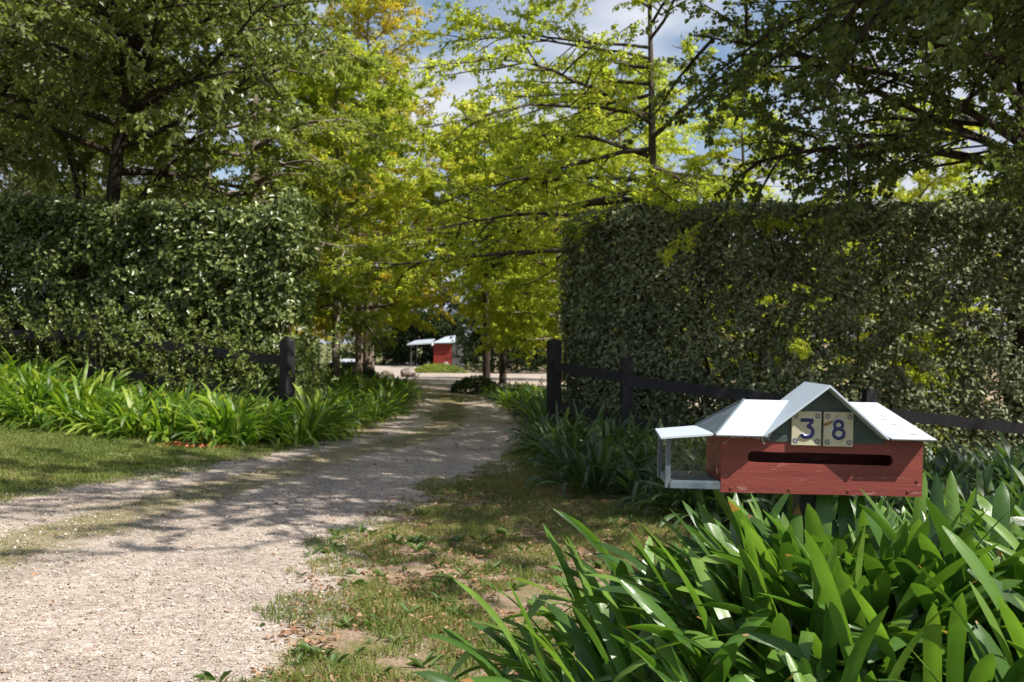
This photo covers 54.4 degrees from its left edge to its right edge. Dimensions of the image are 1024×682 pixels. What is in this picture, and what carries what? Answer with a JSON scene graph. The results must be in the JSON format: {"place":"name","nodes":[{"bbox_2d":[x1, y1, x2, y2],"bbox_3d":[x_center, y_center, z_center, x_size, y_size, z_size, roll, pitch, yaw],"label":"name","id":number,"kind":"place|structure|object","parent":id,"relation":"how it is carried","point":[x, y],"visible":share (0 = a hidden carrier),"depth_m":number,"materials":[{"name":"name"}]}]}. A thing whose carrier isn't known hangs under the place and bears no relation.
{"place":"outdoors","nodes":[
{"label":"outdoors","id":0,"kind":"place"},
{"bbox_2d":[0,416,383,503],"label":"lawn grass","id":1,"kind":"structure","parent":0,"point":[63,462],"depth_m":10.91,"materials":[{"name":"green plant"}]},
{"bbox_2d":[0,394,489,591],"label":"grass","id":2,"kind":"structure","parent":0,"point":[438,415],"depth_m":8.88,"materials":[{"name":"green plant"}]},
{"bbox_2d":[0,362,714,681],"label":"driveway","id":3,"kind":"structure","parent":0,"point":[485,438],"depth_m":6.66,"materials":[{"name":"beige gravel"}]},
{"bbox_2d":[6,393,515,681],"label":"fallen leaves","id":4,"kind":"object","parent":3,"relation":"on","point":[53,601],"visible":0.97,"depth_m":9.04,"materials":[{"name":"brown plant"}]},
{"bbox_2d":[192,441,776,681],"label":"verge grass","id":5,"kind":"structure","parent":0,"point":[357,665],"depth_m":6.66,"materials":[{"name":"green plant"}]},
{"bbox_2d":[0,344,1002,681],"bbox_3d":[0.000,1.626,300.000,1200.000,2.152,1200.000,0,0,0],"label":"ground","id":6,"kind":"structure","parent":0,"point":[348,642],"depth_m":6.41,"materials":[{"name":"soil"}]},
{"bbox_2d":[0,381,65,427],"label":"agapanthus plant","id":7,"kind":"object","parent":6,"relation":"on","point":[4,412],"visible":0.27,"depth_m":13.82,"materials":[{"name":"green plant"}]},
{"bbox_2d":[0,379,80,431],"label":"agapanthus plant","id":8,"kind":"object","parent":6,"relation":"on","point":[36,409],"visible":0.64,"depth_m":13.44,"materials":[{"name":"green plant"}]},
{"bbox_2d":[1,346,81,382],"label":"agapanthus plant","id":9,"kind":"object","parent":6,"relation":"on","point":[42,368],"visible":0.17,"depth_m":15.84,"materials":[{"name":"green plant"}]},
{"bbox_2d":[0,366,92,421],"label":"agapanthus plant","id":10,"kind":"object","parent":6,"relation":"on","point":[26,381],"visible":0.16,"depth_m":14.26,"materials":[{"name":"green plant"}]},
{"bbox_2d":[3,373,136,434],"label":"agapanthus plant","id":11,"kind":"object","parent":6,"relation":"on","point":[66,404],"visible":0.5,"depth_m":13.20,"materials":[{"name":"green plant"}]},
{"bbox_2d":[4,362,136,426],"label":"agapanthus plant","id":12,"kind":"object","parent":6,"relation":"on","point":[56,384],"visible":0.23,"depth_m":13.90,"materials":[{"name":"green plant"}]},
{"bbox_2d":[0,0,142,80],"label":"glossy tree","id":13,"kind":"object","parent":6,"relation":"on","point":[22,7],"visible":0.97,"depth_m":13.72,"materials":[{"name":"green plant"}]},
{"bbox_2d":[0,0,166,197],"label":"glossy tree","id":14,"kind":"object","parent":6,"relation":"on","point":[39,159],"visible":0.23,"depth_m":21.83,"materials":[{"name":"green plant"}]},
{"bbox_2d":[59,358,143,405],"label":"agapanthus plant","id":15,"kind":"object","parent":6,"relation":"on","point":[108,375],"visible":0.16,"depth_m":15.47,"materials":[{"name":"green plant"}]},
{"bbox_2d":[5,20,200,294],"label":"grey green tree","id":16,"kind":"object","parent":6,"relation":"on","point":[103,183],"visible":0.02,"depth_m":40.84,"materials":[{"name":"green plant"}]},
{"bbox_2d":[54,392,154,436],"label":"agapanthus plant","id":17,"kind":"object","parent":6,"relation":"on","point":[94,413],"visible":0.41,"depth_m":12.97,"materials":[{"name":"green plant"}]},
{"bbox_2d":[0,7,227,280],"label":"oak tree","id":18,"kind":"object","parent":6,"relation":"on","point":[69,178],"visible":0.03,"depth_m":29.57,"materials":[{"name":"green plant"}]},
{"bbox_2d":[75,385,190,439],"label":"agapanthus plant","id":19,"kind":"object","parent":6,"relation":"on","point":[142,430],"visible":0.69,"depth_m":12.80,"materials":[{"name":"green plant"}]},
{"bbox_2d":[0,312,294,413],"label":"timber fence","id":20,"kind":"object","parent":6,"relation":"on","point":[284,359],"visible":0.59,"depth_m":15.99,"materials":[{"name":"black wood"}]},
{"bbox_2d":[0,179,322,401],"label":"clipped hedge","id":21,"kind":"object","parent":6,"relation":"on","point":[285,235],"visible":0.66,"depth_m":17.17,"materials":[{"name":"green plant"}]},
{"bbox_2d":[117,387,208,442],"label":"agapanthus plant","id":22,"kind":"object","parent":6,"relation":"on","point":[165,436],"visible":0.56,"depth_m":12.73,"materials":[{"name":"green plant"}]},
{"bbox_2d":[0,293,351,406],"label":"hedge shoots","id":23,"kind":"object","parent":6,"relation":"on","point":[90,329],"visible":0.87,"depth_m":16.37,"materials":[{"name":"green plant"}]},
{"bbox_2d":[131,378,236,424],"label":"agapanthus plant","id":24,"kind":"object","parent":6,"relation":"on","point":[163,399],"visible":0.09,"depth_m":14.21,"materials":[{"name":"green plant"}]},
{"bbox_2d":[0,0,374,277],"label":"glossy tree","id":25,"kind":"object","parent":6,"relation":"on","point":[213,110],"visible":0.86,"depth_m":17.95,"materials":[{"name":"green plant"}]},
{"bbox_2d":[35,0,363,358],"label":"oak tree","id":26,"kind":"object","parent":6,"relation":"on","point":[124,194],"visible":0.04,"depth_m":27.49,"materials":[{"name":"green plant"}]},
{"bbox_2d":[155,391,274,449],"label":"agapanthus plant","id":27,"kind":"object","parent":6,"relation":"on","point":[210,428],"visible":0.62,"depth_m":12.53,"materials":[{"name":"green plant"}]},
{"bbox_2d":[174,378,299,449],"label":"agapanthus plant","id":28,"kind":"object","parent":6,"relation":"on","point":[239,429],"visible":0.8,"depth_m":12.55,"materials":[{"name":"green plant"}]},
{"bbox_2d":[69,0,410,358],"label":"oak tree","id":29,"kind":"object","parent":6,"relation":"on","point":[339,122],"visible":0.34,"depth_m":20.86,"materials":[{"name":"green plant"}]},
{"bbox_2d":[249,396,351,449],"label":"agapanthus plant","id":30,"kind":"object","parent":6,"relation":"on","point":[309,432],"visible":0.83,"depth_m":13.02,"materials":[{"name":"green plant"}]},
{"bbox_2d":[272,392,364,438],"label":"agapanthus plant","id":31,"kind":"object","parent":6,"relation":"on","point":[313,409],"visible":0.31,"depth_m":13.83,"materials":[{"name":"green plant"}]},
{"bbox_2d":[269,383,375,438],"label":"agapanthus plant","id":32,"kind":"object","parent":6,"relation":"on","point":[301,396],"visible":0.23,"depth_m":14.22,"materials":[{"name":"green plant"}]},
{"bbox_2d":[203,33,446,384],"bbox_3d":[-4.110,-2.989,24.749,5.954,8.814,6.691,0,0,16],"label":"oak tree","id":33,"kind":"object","parent":6,"relation":"on","point":[387,97],"visible":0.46,"depth_m":24.18,"materials":[{"name":"green plant"}]},
{"bbox_2d":[238,0,495,372],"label":"oak tree","id":34,"kind":"object","parent":6,"relation":"on","point":[360,12],"visible":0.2,"depth_m":33.78,"materials":[{"name":"green plant"}]},
{"bbox_2d":[297,104,456,377],"bbox_3d":[-4.720,-2.784,29.707,6.339,8.350,5.641,0,0,8],"label":"oak tree","id":35,"kind":"object","parent":6,"relation":"on","point":[358,337],"visible":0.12,"depth_m":29.23,"materials":[{"name":"green plant"}]},
{"bbox_2d":[349,389,411,421],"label":"agapanthus plant","id":36,"kind":"object","parent":6,"relation":"on","point":[388,415],"visible":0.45,"depth_m":17.16,"materials":[{"name":"green plant"}]},
{"bbox_2d":[344,317,417,365],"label":"shrub","id":37,"kind":"object","parent":6,"relation":"on","point":[392,353],"visible":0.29,"depth_m":95.73,"materials":[{"name":"green plant"}]},
{"bbox_2d":[359,386,418,415],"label":"agapanthus plant","id":38,"kind":"object","parent":6,"relation":"on","point":[403,403],"visible":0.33,"depth_m":18.88,"materials":[{"name":"green plant"}]},
{"bbox_2d":[379,307,442,365],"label":"shrub","id":39,"kind":"object","parent":6,"relation":"on","point":[418,335],"visible":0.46,"depth_m":96.59,"materials":[{"name":"green plant"}]},
{"bbox_2d":[194,508,654,681],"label":"verge weeds","id":40,"kind":"object","parent":6,"relation":"on","point":[304,646],"visible":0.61,"depth_m":5.97,"materials":[{"name":"green plant"}]},
{"bbox_2d":[407,335,462,366],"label":"carport shed","id":41,"kind":"structure","parent":6,"relation":"on","point":[444,346],"depth_m":84.00,"materials":[{"name":"metal"}]},
{"bbox_2d":[400,224,476,363],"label":"evergreen tree","id":42,"kind":"object","parent":6,"relation":"on","point":[453,308],"visible":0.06,"depth_m":103.52,"materials":[{"name":"green plant"}]},
{"bbox_2d":[414,363,467,372],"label":"grass","id":43,"kind":"structure","parent":6,"relation":"on","point":[442,368],"depth_m":58.05,"materials":[{"name":"green plant"}]},
{"bbox_2d":[404,308,479,364],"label":"shrub","id":44,"kind":"object","parent":6,"relation":"on","point":[455,330],"visible":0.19,"depth_m":97.85,"materials":[{"name":"green plant"}]},
{"bbox_2d":[447,375,499,394],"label":"clipped bush","id":45,"kind":"object","parent":6,"relation":"on","point":[475,384],"visible":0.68,"depth_m":26.86,"materials":[{"name":"green plant"}]},
{"bbox_2d":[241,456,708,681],"bbox_3d":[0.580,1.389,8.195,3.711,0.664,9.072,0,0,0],"label":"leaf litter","id":46,"kind":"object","parent":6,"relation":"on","point":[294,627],"visible":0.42,"depth_m":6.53,"materials":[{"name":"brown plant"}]},
{"bbox_2d":[393,89,565,378],"bbox_3d":[-0.745,-2.738,28.692,5.212,8.688,6.804,0,0,0],"label":"oak tree","id":47,"kind":"object","parent":6,"relation":"on","point":[475,305],"visible":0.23,"depth_m":28.91,"materials":[{"name":"green plant"}]},
{"bbox_2d":[436,250,539,360],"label":"evergreen tree","id":48,"kind":"object","parent":6,"relation":"on","point":[446,326],"visible":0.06,"depth_m":88.49,"materials":[{"name":"green plant"}]},
{"bbox_2d":[447,305,533,372],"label":"shrub","id":49,"kind":"object","parent":6,"relation":"on","point":[473,338],"visible":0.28,"depth_m":60.60,"materials":[{"name":"green plant"}]},
{"bbox_2d":[438,149,574,383],"bbox_3d":[-0.214,-2.854,35.697,5.486,9.145,7.162,0,0,-20],"label":"oak tree","id":50,"kind":"object","parent":6,"relation":"on","point":[502,375],"visible":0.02,"depth_m":35.91,"materials":[{"name":"green plant"}]},
{"bbox_2d":[502,407,572,446],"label":"agapanthus plant","id":51,"kind":"object","parent":6,"relation":"on","point":[528,423],"visible":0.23,"depth_m":14.05,"materials":[{"name":"green plant"}]},
{"bbox_2d":[499,311,580,372],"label":"shrub","id":52,"kind":"object","parent":6,"relation":"on","point":[539,361],"visible":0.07,"depth_m":57.37,"materials":[{"name":"green plant"}]},
{"bbox_2d":[465,114,640,387],"bbox_3d":[0.924,-2.006,24.926,5.014,7.422,5.635,0,0,29],"label":"oak tree","id":53,"kind":"object","parent":6,"relation":"on","point":[504,292],"visible":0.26,"depth_m":24.38,"materials":[{"name":"green plant"}]},
{"bbox_2d":[502,402,613,458],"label":"agapanthus plant","id":54,"kind":"object","parent":6,"relation":"on","point":[547,426],"visible":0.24,"depth_m":12.95,"materials":[{"name":"green plant"}]},
{"bbox_2d":[415,549,702,681],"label":"agapanthus plant","id":55,"kind":"object","parent":6,"relation":"on","point":[492,670],"visible":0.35,"depth_m":2.76,"materials":[{"name":"green plant"}]},
{"bbox_2d":[513,418,626,471],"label":"agapanthus plant","id":56,"kind":"object","parent":6,"relation":"on","point":[561,443],"visible":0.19,"depth_m":11.59,"materials":[{"name":"green plant"}]},
{"bbox_2d":[524,425,626,480],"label":"agapanthus plant","id":57,"kind":"object","parent":6,"relation":"on","point":[562,450],"visible":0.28,"depth_m":11.06,"materials":[{"name":"green plant"}]},
{"bbox_2d":[448,524,707,681],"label":"agapanthus plant","id":58,"kind":"object","parent":6,"relation":"on","point":[630,618],"visible":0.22,"depth_m":3.18,"materials":[{"name":"green plant"}]},
{"bbox_2d":[525,431,640,489],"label":"agapanthus plant","id":59,"kind":"object","parent":6,"relation":"on","point":[532,478],"visible":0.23,"depth_m":10.44,"materials":[{"name":"green plant"}]},
{"bbox_2d":[533,634,650,681],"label":"agapanthus plant","id":60,"kind":"object","parent":6,"relation":"on","point":[574,671],"visible":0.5,"depth_m":2.66,"materials":[{"name":"green plant"}]},
{"bbox_2d":[533,414,655,458],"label":"agapanthus plant","id":61,"kind":"object","parent":6,"relation":"on","point":[582,434],"visible":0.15,"depth_m":12.12,"materials":[{"name":"green plant"}]},
{"bbox_2d":[528,429,663,500],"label":"agapanthus plant","id":62,"kind":"object","parent":6,"relation":"on","point":[588,471],"visible":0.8,"depth_m":9.68,"materials":[{"name":"green plant"}]},
{"bbox_2d":[502,50,736,366],"bbox_3d":[3.349,-3.426,31.218,7.131,10.910,8.759,0,0,-29],"label":"oak tree","id":63,"kind":"object","parent":6,"relation":"on","point":[678,150],"visible":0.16,"depth_m":30.30,"materials":[{"name":"green plant"}]},
{"bbox_2d":[319,0,960,417],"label":"oak tree","id":64,"kind":"object","parent":6,"relation":"on","point":[653,190],"visible":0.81,"depth_m":19.20,"materials":[{"name":"green plant"}]},
{"bbox_2d":[582,442,699,509],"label":"agapanthus plant","id":65,"kind":"object","parent":6,"relation":"on","point":[634,487],"visible":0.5,"depth_m":9.42,"materials":[{"name":"green plant"}]},
{"bbox_2d":[503,494,788,676],"bbox_3d":[0.601,0.883,3.301,1.331,0.772,1.290,0,0,0],"label":"agapanthus plant","id":66,"kind":"object","parent":6,"relation":"on","point":[589,535],"visible":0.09,"depth_m":3.27,"materials":[{"name":"green plant"}]},
{"bbox_2d":[497,560,807,681],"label":"agapanthus plant","id":67,"kind":"object","parent":6,"relation":"on","point":[622,657],"visible":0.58,"depth_m":2.54,"materials":[{"name":"green plant"}]},
{"bbox_2d":[590,448,748,517],"bbox_3d":[1.509,1.270,8.637,1.552,0.749,1.531,0,0,-35],"label":"agapanthus plant","id":68,"kind":"object","parent":6,"relation":"on","point":[685,497],"visible":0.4,"depth_m":8.45,"materials":[{"name":"green plant"}]},
{"bbox_2d":[628,458,787,531],"bbox_3d":[1.700,1.272,8.163,1.432,0.742,1.452,0,0,-3],"label":"agapanthus plant","id":69,"kind":"object","parent":6,"relation":"on","point":[698,495],"visible":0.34,"depth_m":8.10,"materials":[{"name":"green plant"}]},
{"bbox_2d":[592,493,912,629],"bbox_3d":[0.775,0.708,2.854,0.973,0.478,0.964,0,0,-19],"label":"agapanthus plant","id":70,"kind":"object","parent":6,"relation":"on","point":[637,562],"visible":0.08,"depth_m":2.88,"materials":[{"name":"green plant"}]},
{"bbox_2d":[646,89,877,385],"bbox_3d":[6.174,-2.061,26.099,6.380,8.776,7.837,0,0,45],"label":"oak tree","id":71,"kind":"object","parent":6,"relation":"on","point":[690,166],"visible":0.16,"depth_m":25.73,"materials":[{"name":"green plant"}]},
{"bbox_2d":[611,496,913,655],"bbox_3d":[0.754,0.659,2.658,1.006,0.475,0.865,0,0,0],"label":"agapanthus plant","id":72,"kind":"object","parent":6,"relation":"on","point":[781,551],"visible":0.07,"depth_m":2.55,"materials":[{"name":"green plant"}]},
{"bbox_2d":[538,462,998,681],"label":"agapanthus plant","id":73,"kind":"object","parent":6,"relation":"on","point":[780,627],"visible":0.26,"depth_m":2.30,"materials":[{"name":"green plant"}]},
{"bbox_2d":[715,313,829,401],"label":"shrub","id":74,"kind":"object","parent":6,"relation":"on","point":[796,345],"visible":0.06,"depth_m":19.16,"materials":[{"name":"green plant"}]},
{"bbox_2d":[684,493,867,524],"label":"agapanthus plant","id":75,"kind":"object","parent":6,"relation":"on","point":[776,497],"visible":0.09,"depth_m":7.64,"materials":[{"name":"green plant"}]},
{"bbox_2d":[744,647,817,681],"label":"agapanthus plant","id":76,"kind":"object","parent":6,"relation":"on","point":[791,663],"visible":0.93,"depth_m":2.02,"materials":[{"name":"green plant"}]},
{"bbox_2d":[547,338,1023,434],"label":"timber fence","id":77,"kind":"object","parent":6,"relation":"on","point":[624,377],"visible":0.6,"depth_m":14.94,"materials":[{"name":"black wood"}]},
{"bbox_2d":[680,494,897,549],"bbox_3d":[0.974,0.708,3.260,0.870,0.418,0.790,0,0,-31],"label":"agapanthus plant","id":78,"kind":"object","parent":6,"relation":"on","point":[727,533],"visible":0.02,"depth_m":3.43,"materials":[{"name":"green plant"}]},
{"bbox_2d":[555,197,1023,461],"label":"clipped hedge","id":79,"kind":"object","parent":6,"relation":"on","point":[604,260],"visible":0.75,"depth_m":15.35,"materials":[{"name":"green plant"}]},
{"bbox_2d":[655,382,936,538],"bbox_3d":[0.723,0.805,2.678,0.706,1.388,0.335,1,0,0],"label":"letterbox","id":80,"kind":"object","parent":6,"relation":"on","point":[794,440],"visible":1,"depth_m":2.60,"materials":[{"name":"red paint"}]},
{"bbox_2d":[593,490,1023,681],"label":"agapanthus plant","id":81,"kind":"object","parent":6,"relation":"on","point":[807,642],"visible":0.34,"depth_m":2.27,"materials":[{"name":"green plant"}]},
{"bbox_2d":[637,633,980,681],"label":"agapanthus plant","id":82,"kind":"object","parent":6,"relation":"on","point":[669,655],"visible":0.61,"depth_m":2.11,"materials":[{"name":"green plant"}]},
{"bbox_2d":[610,540,1014,681],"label":"agapanthus plant","id":83,"kind":"object","parent":6,"relation":"on","point":[705,581],"visible":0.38,"depth_m":2.17,"materials":[{"name":"green plant"}]},
{"bbox_2d":[621,0,1023,447],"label":"broad leaved tree","id":84,"kind":"object","parent":6,"relation":"on","point":[1009,167],"visible":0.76,"depth_m":14.18,"materials":[{"name":"green plant"}]},
{"bbox_2d":[650,473,1023,681],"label":"agapanthus plant","id":85,"kind":"object","parent":6,"relation":"on","point":[930,647],"visible":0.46,"depth_m":2.01,"materials":[{"name":"green plant"}]},
{"bbox_2d":[714,509,982,617],"bbox_3d":[0.955,0.622,2.728,0.794,0.403,0.880,0,0,39],"label":"agapanthus plant","id":86,"kind":"object","parent":6,"relation":"on","point":[761,526],"visible":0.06,"depth_m":2.53,"materials":[{"name":"green plant"}]},
{"bbox_2d":[684,495,1023,681],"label":"agapanthus plant","id":87,"kind":"object","parent":6,"relation":"on","point":[790,598],"visible":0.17,"depth_m":2.33,"materials":[{"name":"green plant"}]},
{"bbox_2d":[701,472,1019,681],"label":"agapanthus plant","id":88,"kind":"object","parent":6,"relation":"on","point":[874,567],"visible":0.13,"depth_m":2.31,"materials":[{"name":"green plant"}]},
{"bbox_2d":[781,0,1023,151],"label":"broad leaved tree","id":89,"kind":"object","parent":6,"relation":"on","point":[979,19],"visible":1,"depth_m":8.54,"materials":[{"name":"green plant"}]},
{"bbox_2d":[802,95,1009,379],"bbox_3d":[10.985,-2.104,28.221,8.262,9.764,7.723,0,0,-24],"label":"oak tree","id":90,"kind":"object","parent":6,"relation":"on","point":[948,179],"visible":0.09,"depth_m":27.36,"materials":[{"name":"green plant"}]},
{"bbox_2d":[837,454,994,518],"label":"agapanthus plant","id":91,"kind":"object","parent":6,"relation":"on","point":[907,507],"visible":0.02,"depth_m":6.90,"materials":[{"name":"green plant"}]},
{"bbox_2d":[849,318,992,452],"bbox_3d":[8.829,1.161,21.044,3.440,3.887,3.186,0,0,-30],"label":"shrub","id":92,"kind":"object","parent":6,"relation":"on","point":[920,377],"visible":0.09,"depth_m":20.41,"materials":[{"name":"green plant"}]},
{"bbox_2d":[837,471,1023,681],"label":"agapanthus plant","id":93,"kind":"object","parent":6,"relation":"on","point":[909,571],"visible":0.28,"depth_m":2.23,"materials":[{"name":"green plant"}]},
{"bbox_2d":[850,487,1023,537],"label":"agapanthus plant","id":94,"kind":"object","parent":6,"relation":"on","point":[970,502],"visible":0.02,"depth_m":2.78,"materials":[{"name":"green plant"}]},
{"bbox_2d":[866,459,1019,516],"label":"agapanthus plant","id":95,"kind":"object","parent":6,"relation":"on","point":[982,485],"visible":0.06,"depth_m":7.04,"materials":[{"name":"green plant"}]},
{"bbox_2d":[878,525,1023,681],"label":"agapanthus plant","id":96,"kind":"object","parent":6,"relation":"on","point":[1015,627],"visible":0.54,"depth_m":2.02,"materials":[{"name":"green plant"}]},
{"bbox_2d":[907,566,1023,681],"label":"agapanthus plant","id":97,"kind":"object","parent":6,"relation":"on","point":[1002,666],"visible":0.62,"depth_m":1.93,"materials":[{"name":"green plant"}]},
{"bbox_2d":[908,498,1023,631],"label":"agapanthus plant","id":98,"kind":"object","parent":6,"relation":"on","point":[1006,535],"visible":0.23,"depth_m":2.42,"materials":[{"name":"green plant"}]},
{"bbox_2d":[923,434,1023,487],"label":"agapanthus plant","id":99,"kind":"object","parent":6,"relation":"on","point":[960,457],"visible":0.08,"depth_m":8.74,"materials":[{"name":"green plant"}]},
{"bbox_2d":[923,445,1023,488],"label":"agapanthus plant","id":100,"kind":"object","parent":6,"relation":"on","point":[948,456],"visible":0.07,"depth_m":8.75,"materials":[{"name":"green plant"}]},
{"bbox_2d":[928,446,1019,509],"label":"agapanthus plant","id":101,"kind":"object","parent":6,"relation":"on","point":[1014,463],"visible":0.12,"depth_m":8.04,"materials":[{"name":"green plant"}]},
{"bbox_2d":[927,494,1022,550],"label":"agapanthus plant","id":102,"kind":"object","parent":6,"relation":"on","point":[984,503],"visible":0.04,"depth_m":2.81,"materials":[{"name":"green plant"}]},
{"bbox_2d":[958,429,1023,491],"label":"agapanthus plant","id":103,"kind":"object","parent":6,"relation":"on","point":[997,468],"visible":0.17,"depth_m":8.55,"materials":[{"name":"green plant"}]},
{"bbox_2d":[965,529,1023,641],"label":"agapanthus plant","id":104,"kind":"object","parent":6,"relation":"on","point":[1008,594],"visible":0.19,"depth_m":2.13,"materials":[{"name":"green plant"}]},
{"bbox_2d":[0,0,1015,343],"label":"sky","id":105,"kind":"structure","parent":0,"point":[602,19],"materials":[{"name":"white"}]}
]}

